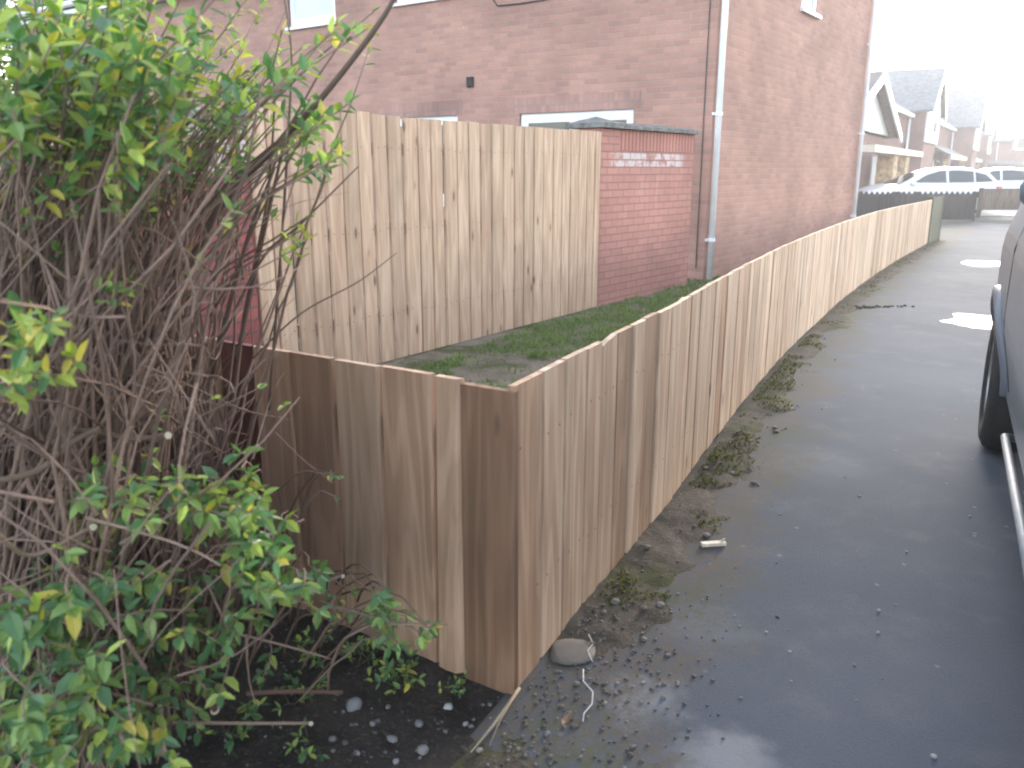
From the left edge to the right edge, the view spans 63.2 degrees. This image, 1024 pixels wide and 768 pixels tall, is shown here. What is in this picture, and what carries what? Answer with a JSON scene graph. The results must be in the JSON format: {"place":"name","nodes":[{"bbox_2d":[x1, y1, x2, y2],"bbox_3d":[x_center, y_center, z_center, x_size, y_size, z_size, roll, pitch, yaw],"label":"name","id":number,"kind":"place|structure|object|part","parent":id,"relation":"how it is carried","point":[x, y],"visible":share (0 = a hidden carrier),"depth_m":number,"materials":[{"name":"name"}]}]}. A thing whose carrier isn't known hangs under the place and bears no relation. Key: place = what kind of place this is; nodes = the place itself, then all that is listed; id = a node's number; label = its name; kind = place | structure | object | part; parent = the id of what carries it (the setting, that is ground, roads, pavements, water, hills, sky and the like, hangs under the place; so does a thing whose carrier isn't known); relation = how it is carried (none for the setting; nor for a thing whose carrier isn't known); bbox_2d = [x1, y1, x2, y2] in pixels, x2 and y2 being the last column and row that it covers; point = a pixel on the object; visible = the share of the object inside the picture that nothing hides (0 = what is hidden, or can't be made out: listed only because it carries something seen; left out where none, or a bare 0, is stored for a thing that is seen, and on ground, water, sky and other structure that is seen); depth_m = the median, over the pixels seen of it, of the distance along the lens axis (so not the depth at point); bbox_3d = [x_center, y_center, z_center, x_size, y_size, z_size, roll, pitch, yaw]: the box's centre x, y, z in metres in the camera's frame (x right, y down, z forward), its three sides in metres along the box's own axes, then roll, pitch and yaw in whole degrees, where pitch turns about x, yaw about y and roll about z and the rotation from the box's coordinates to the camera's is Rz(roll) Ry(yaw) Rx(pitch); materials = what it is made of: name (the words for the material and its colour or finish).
{"place":"outdoors","nodes":[
{"label":"outdoors","id":0,"kind":"place"},
{"bbox_2d":[10,527,561,767],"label":"soil bed","id":1,"kind":"object","parent":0,"point":[425,704],"visible":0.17,"depth_m":2.20,"materials":[{"name":"black soil"}]},
{"bbox_2d":[0,0,447,767],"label":"privet bush","id":2,"kind":"object","parent":1,"relation":"on","point":[102,490],"visible":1,"depth_m":1.53,"materials":[{"name":"green plant"}]},
{"bbox_2d":[205,697,271,754],"bbox_3d":[-0.671,0.841,2.088,0.116,0.095,0.155,8,17,29],"label":"weed","id":3,"kind":"object","parent":1,"relation":"on","point":[250,709],"visible":0.91,"depth_m":2.08,"materials":[{"name":"green plant"}]},
{"bbox_2d":[272,673,326,715],"bbox_3d":[-0.577,0.817,2.236,0.165,0.062,0.118,-8,16,-27],"label":"weed","id":4,"kind":"object","parent":1,"relation":"on","point":[295,681],"visible":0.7,"depth_m":2.25,"materials":[{"name":"green plant"}]},
{"bbox_2d":[272,618,341,673],"bbox_3d":[-0.573,0.737,2.392,0.183,0.121,0.194,-12,19,-40],"label":"weed","id":5,"kind":"object","parent":1,"relation":"on","point":[297,637],"visible":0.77,"depth_m":2.39,"materials":[{"name":"green plant"}]},
{"bbox_2d":[285,717,329,763],"bbox_3d":[-0.501,0.859,1.998,0.126,0.089,0.079,13,20,42],"label":"weed","id":6,"kind":"object","parent":1,"relation":"on","point":[306,751],"visible":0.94,"depth_m":2.00,"materials":[{"name":"green plant"}]},
{"bbox_2d":[328,735,336,741],"bbox_3d":[-0.450,0.890,2.088,0.022,0.019,0.018,0,14,0],"label":"stone","id":7,"kind":"object","parent":1,"relation":"on","point":[332,738],"visible":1,"depth_m":2.08,"materials":[{"name":"grey stone"}]},
{"bbox_2d":[346,697,362,711],"bbox_3d":[-0.419,0.854,2.213,0.046,0.040,0.036,-9,17,-32],"label":"stone","id":8,"kind":"object","parent":1,"relation":"on","point":[353,704],"visible":0.99,"depth_m":2.20,"materials":[{"name":"grey stone"}]},
{"bbox_2d":[329,635,388,675],"bbox_3d":[-0.441,0.758,2.391,0.203,0.083,0.126,6,16,22],"label":"weed","id":9,"kind":"object","parent":1,"relation":"on","point":[361,645],"visible":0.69,"depth_m":2.39,"materials":[{"name":"green plant"}]},
{"bbox_2d":[369,721,375,726],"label":"stone","id":10,"kind":"object","parent":1,"relation":"on","point":[372,723],"visible":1,"depth_m":2.14,"materials":[{"name":"grey stone"}]},
{"bbox_2d":[387,735,397,742],"bbox_3d":[-0.300,0.890,2.089,0.030,0.014,0.022,11,18,37],"label":"stone","id":11,"kind":"object","parent":1,"relation":"on","point":[392,738],"visible":1,"depth_m":2.08,"materials":[{"name":"grey stone"}]},
{"bbox_2d":[363,647,425,694],"bbox_3d":[-0.323,0.787,2.278,0.164,0.099,0.129,-7,16,-26],"label":"weed","id":12,"kind":"object","parent":1,"relation":"on","point":[389,670],"visible":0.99,"depth_m":2.27,"materials":[{"name":"green plant"}]},
{"bbox_2d":[393,758,399,764],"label":"stone","id":13,"kind":"object","parent":1,"relation":"on","point":[396,760],"visible":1,"depth_m":2.01,"materials":[{"name":"grey stone"}]},
{"bbox_2d":[415,719,422,726],"bbox_3d":[-0.240,0.876,2.147,0.023,0.016,0.023,0,14,0],"label":"stone","id":14,"kind":"object","parent":1,"relation":"on","point":[418,722],"visible":1,"depth_m":2.14,"materials":[{"name":"grey stone"}]},
{"bbox_2d":[417,744,428,755],"bbox_3d":[-0.220,0.900,2.050,0.029,0.022,0.031,0,14,0],"label":"stone","id":15,"kind":"object","parent":1,"relation":"on","point":[422,749],"visible":1,"depth_m":2.04,"materials":[{"name":"grey stone"}]},
{"bbox_2d":[443,703,452,709],"bbox_3d":[-0.169,0.858,2.214,0.024,0.015,0.023,3,15,13],"label":"stone","id":16,"kind":"object","parent":1,"relation":"on","point":[448,706],"visible":1,"depth_m":2.21,"materials":[{"name":"grey stone"}]},
{"bbox_2d":[438,670,465,697],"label":"weed","id":17,"kind":"object","parent":1,"relation":"on","point":[458,683],"visible":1,"depth_m":2.26,"materials":[{"name":"green plant"}]},
{"bbox_2d":[0,0,1023,117],"label":"sky","id":18,"kind":"structure","parent":0,"point":[980,43],"materials":[{"name":"white"}]},
{"bbox_2d":[292,254,844,352],"bbox_3d":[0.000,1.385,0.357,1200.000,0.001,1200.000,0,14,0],"label":"ground","id":19,"kind":"structure","parent":0,"point":[376,277],"depth_m":11.18,"materials":[{"name":"brown soil"}]},
{"bbox_2d":[0,98,260,344],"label":"brick wall","id":20,"kind":"structure","parent":19,"relation":"on","point":[255,327],"depth_m":4.86,"materials":[{"name":"brick"}]},
{"bbox_2d":[243,101,600,363],"bbox_3d":[-0.388,-1.150,6.677,0.151,1.894,4.133,10,18,34],"label":"tall fence","id":21,"kind":"object","parent":19,"relation":"on","point":[518,217],"visible":0.9,"depth_m":6.25,"materials":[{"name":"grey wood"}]},
{"bbox_2d":[14,0,877,279],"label":"brick house","id":22,"kind":"structure","parent":19,"relation":"on","point":[767,99],"depth_m":11.73,"materials":[{"name":"brick"}]},
{"bbox_2d":[285,0,338,30],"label":"window","id":23,"kind":"structure","parent":22,"relation":"in","point":[304,14],"depth_m":13.53,"materials":[{"name":"white plastic"}]},
{"bbox_2d":[393,0,438,6],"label":"window","id":24,"kind":"structure","parent":22,"relation":"in","point":[399,2],"depth_m":12.25,"materials":[{"name":"white plastic"}]},
{"bbox_2d":[400,116,457,206],"bbox_3d":[-1.338,-3.403,12.756,1.480,1.314,0.145,10,18,34],"label":"window","id":25,"kind":"structure","parent":22,"relation":"in","point":[444,118],"depth_m":12.48,"materials":[{"name":"white plastic"}]},
{"bbox_2d":[521,109,633,129],"bbox_3d":[0.864,-2.624,11.388,1.768,2.099,0.060,10,18,34],"label":"window","id":26,"kind":"structure","parent":22,"relation":"in","point":[558,120],"depth_m":11.20,"materials":[{"name":"white plastic"}]},
{"bbox_2d":[800,0,821,19],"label":"window","id":27,"kind":"structure","parent":22,"relation":"in","point":[808,7],"depth_m":12.32,"materials":[{"name":"white plastic"}]},
{"bbox_2d":[565,117,699,305],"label":"brick wall","id":28,"kind":"structure","parent":19,"relation":"on","point":[646,174],"depth_m":9.04,"materials":[{"name":"brick"}]},
{"bbox_2d":[859,71,922,187],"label":"gabled house","id":29,"kind":"structure","parent":19,"relation":"on","point":[881,162],"depth_m":33.38,"materials":[{"name":"paint"}]},
{"bbox_2d":[868,156,876,185],"bbox_3d":[15.499,-8.758,35.592,0.060,1.900,2.300,9,17,30],"label":"door","id":30,"kind":"structure","parent":29,"relation":"in","point":[873,158],"depth_m":34.83,"materials":[{"name":"white plastic"}]},
{"bbox_2d":[864,67,946,172],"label":"brick villa","id":31,"kind":"object","parent":19,"relation":"on","point":[920,97],"visible":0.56,"depth_m":47.04,"materials":[{"name":"brown brick"}]},
{"bbox_2d":[931,112,938,134],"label":"window","id":32,"kind":"structure","parent":31,"relation":"in","point":[935,119],"depth_m":48.40,"materials":[{"name":"white plastic"}]},
{"bbox_2d":[856,191,977,220],"bbox_3d":[10.485,-4.995,23.451,5.170,0.870,0.150,0,14,0],"label":"picket fence","id":33,"kind":"object","parent":19,"relation":"on","point":[958,206],"visible":0.44,"depth_m":23.35,"materials":[{"name":"grey wood"}]},
{"bbox_2d":[932,87,988,168],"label":"street house","id":34,"kind":"structure","parent":19,"relation":"on","point":[962,127],"depth_m":65.31,"materials":[{"name":"brown brick"}]},
{"bbox_2d":[977,128,980,143],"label":"window","id":35,"kind":"structure","parent":34,"relation":"in","point":[979,133],"depth_m":66.45,"materials":[{"name":"white plastic"}]},
{"bbox_2d":[975,109,998,169],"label":"street house","id":36,"kind":"structure","parent":19,"relation":"on","point":[984,152],"depth_m":82.58,"materials":[{"name":"white"}]},
{"bbox_2d":[295,272,844,388],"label":"lawn","id":37,"kind":"structure","parent":0,"point":[522,362],"depth_m":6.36,"materials":[{"name":"green plant"}]},
{"bbox_2d":[451,240,945,767],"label":"verge","id":38,"kind":"structure","parent":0,"point":[687,504],"depth_m":3.27,"materials":[{"name":"brown soil"}]},
{"bbox_2d":[489,693,516,745],"bbox_3d":[-0.026,0.860,2.144,0.012,0.011,0.211,5,15,18],"label":"dry stalk","id":39,"kind":"object","parent":38,"relation":"on","point":[506,708],"visible":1,"depth_m":2.15,"materials":[{"name":"brown plant"}]},
{"bbox_2d":[123,200,931,694],"bbox_3d":[2.818,-1.491,9.738,2.749,0.928,16.355,8,16,28],"label":"board fence","id":40,"kind":"object","parent":38,"relation":"on","point":[499,530],"visible":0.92,"depth_m":2.51,"materials":[{"name":"brown wood"}]},
{"bbox_2d":[611,598,619,604],"bbox_3d":[0.341,0.718,2.739,0.032,0.022,0.033,0,14,0],"label":"stone","id":41,"kind":"object","parent":38,"relation":"on","point":[615,601],"visible":0.99,"depth_m":2.73,"materials":[{"name":"grey stone"}]},
{"bbox_2d":[656,601,663,607],"bbox_3d":[0.488,0.727,2.738,0.025,0.018,0.030,7,16,26],"label":"stone","id":42,"kind":"object","parent":38,"relation":"on","point":[660,604],"visible":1,"depth_m":2.73,"materials":[{"name":"grey stone"}]},
{"bbox_2d":[703,532,709,537],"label":"stone","id":43,"kind":"object","parent":38,"relation":"on","point":[706,535],"visible":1,"depth_m":3.25,"materials":[{"name":"grey stone"}]},
{"bbox_2d":[600,244,932,671],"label":"verge grass","id":44,"kind":"structure","parent":38,"relation":"on","point":[716,457],"depth_m":4.29,"materials":[{"name":"green plant"}]},
{"bbox_2d":[470,223,1023,767],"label":"path","id":45,"kind":"structure","parent":0,"point":[826,565],"depth_m":2.82,"materials":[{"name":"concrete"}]},
{"bbox_2d":[64,268,916,767],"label":"gravel","id":46,"kind":"structure","parent":45,"relation":"on","point":[532,744],"depth_m":2.25,"materials":[{"name":"grey gravel"}]},
{"bbox_2d":[470,687,520,752],"bbox_3d":[-0.037,0.863,2.147,0.013,0.012,0.278,7,16,24],"label":"dry stalk","id":47,"kind":"object","parent":45,"relation":"on","point":[518,689],"visible":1,"depth_m":2.12,"materials":[{"name":"brown plant"}]},
{"bbox_2d":[562,712,571,724],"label":"dead leaf","id":48,"kind":"object","parent":45,"relation":"on","point":[566,718],"visible":1,"depth_m":2.17,"materials":[{"name":"brown plant"}]},
{"bbox_2d":[550,639,594,664],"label":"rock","id":49,"kind":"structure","parent":45,"relation":"on","point":[569,651],"depth_m":2.48,"materials":[{"name":"grey stone"}]},
{"bbox_2d":[582,669,592,721],"bbox_3d":[0.208,0.849,2.278,0.030,0.008,0.231,1,15,5],"label":"twine","id":50,"kind":"object","parent":45,"relation":"on","point":[592,697],"visible":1,"depth_m":2.26,"materials":[{"name":"white fabric"}]},
{"bbox_2d":[640,636,646,641],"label":"stone","id":51,"kind":"object","parent":45,"relation":"on","point":[643,639],"visible":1,"depth_m":2.55,"materials":[{"name":"grey stone"}]},
{"bbox_2d":[700,538,725,546],"bbox_3d":[0.772,0.606,3.192,0.095,0.027,0.024,-2,15,-8],"label":"wood offcut","id":52,"kind":"object","parent":45,"relation":"on","point":[721,542],"visible":1,"depth_m":3.19,"materials":[{"name":"beige wood"}]},
{"bbox_2d":[855,304,914,308],"bbox_3d":[3.711,-0.812,8.743,1.047,0.030,0.207,0,14,0],"label":"debris","id":53,"kind":"object","parent":45,"relation":"on","point":[863,306],"visible":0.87,"depth_m":8.74,"materials":[{"name":"stone"}]},
{"bbox_2d":[925,195,944,244],"bbox_3d":[8.357,-3.238,16.473,0.092,0.950,1.160,10,18,35],"label":"fence panel","id":54,"kind":"object","parent":45,"relation":"on","point":[936,218],"visible":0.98,"depth_m":16.41,"materials":[{"name":"grey wood"}]},
{"bbox_2d":[941,313,991,329],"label":"puddle","id":55,"kind":"object","parent":45,"relation":"on","point":[974,321],"visible":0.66,"depth_m":7.95,"materials":[{"name":"grey liquid"}]},
{"bbox_2d":[961,260,999,266],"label":"puddle","id":56,"kind":"object","parent":45,"relation":"on","point":[982,263],"visible":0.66,"depth_m":12.78,"materials":[{"name":"grey liquid"}]},
{"bbox_2d":[978,181,1023,575],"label":"parked van","id":57,"kind":"object","parent":45,"relation":"on","point":[1001,419],"visible":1,"depth_m":3.64,"materials":[{"name":"grey paint"}]},
{"bbox_2d":[849,216,1013,293],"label":"street","id":58,"kind":"structure","parent":0,"point":[947,226],"depth_m":23.38,"materials":[{"name":"grey asphalt"}]},
{"bbox_2d":[975,188,1019,218],"bbox_3d":[14.800,-5.349,24.707,1.900,0.930,0.120,0,14,0],"label":"fence panel","id":59,"kind":"object","parent":58,"relation":"on","point":[998,198],"visible":0.91,"depth_m":24.62,"materials":[{"name":"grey wood"}]},
{"bbox_2d":[980,167,1023,187],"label":"white saloon","id":60,"kind":"object","parent":58,"relation":"on","point":[1005,177],"visible":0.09,"depth_m":32.44,"materials":[{"name":"paint"}]},
{"bbox_2d":[989,171,999,179],"bbox_3d":[18.541,-8.166,32.580,1.070,0.375,0.155,3,15,10],"label":"side window","id":61,"kind":"structure","parent":60,"relation":"in","point":[996,174],"depth_m":32.52,"materials":[{"name":"grey glass"}]},
{"bbox_2d":[1002,170,1023,179],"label":"side window","id":62,"kind":"structure","parent":60,"relation":"in","point":[1006,174],"depth_m":32.41,"materials":[{"name":"grey glass"}]},
{"bbox_2d":[988,118,1023,168],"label":"dormer house","id":63,"kind":"structure","parent":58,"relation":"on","point":[1007,150],"depth_m":88.70,"materials":[{"name":"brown brick"}]},
{"bbox_2d":[1002,165,1023,168],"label":"garage door","id":64,"kind":"structure","parent":63,"relation":"in","point":[1008,166],"depth_m":88.94,"materials":[{"name":"glass"}]},
{"bbox_2d":[975,210,1016,215],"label":"pavement","id":65,"kind":"structure","parent":0,"point":[998,212],"depth_m":27.64,"materials":[{"name":"grey concrete"}]},
{"bbox_2d":[858,167,1001,212],"bbox_3d":[13.944,-6.573,28.131,4.491,1.490,2.028,0,14,0],"label":"white hatchback","id":66,"kind":"object","parent":65,"relation":"on","point":[944,180],"visible":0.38,"depth_m":27.28,"materials":[{"name":"paint"}]},
{"bbox_3d":[13.709,-6.799,27.275,1.074,0.375,0.155,0,14,0],"label":"side window","id":67,"kind":"part","parent":66,"relation":"part of","materials":[{"name":"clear glass"}]},
{"bbox_3d":[14.723,-6.802,27.258,0.800,0.390,0.162,1,14,2],"label":"side window","id":68,"kind":"part","parent":66,"relation":"part of","materials":[{"name":"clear glass"}]},
{"bbox_3d":[15.460,-6.776,27.235,0.560,0.330,0.144,0,14,0],"label":"side window","id":69,"kind":"part","parent":66,"relation":"part of","materials":[{"name":"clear glass"}]}
]}

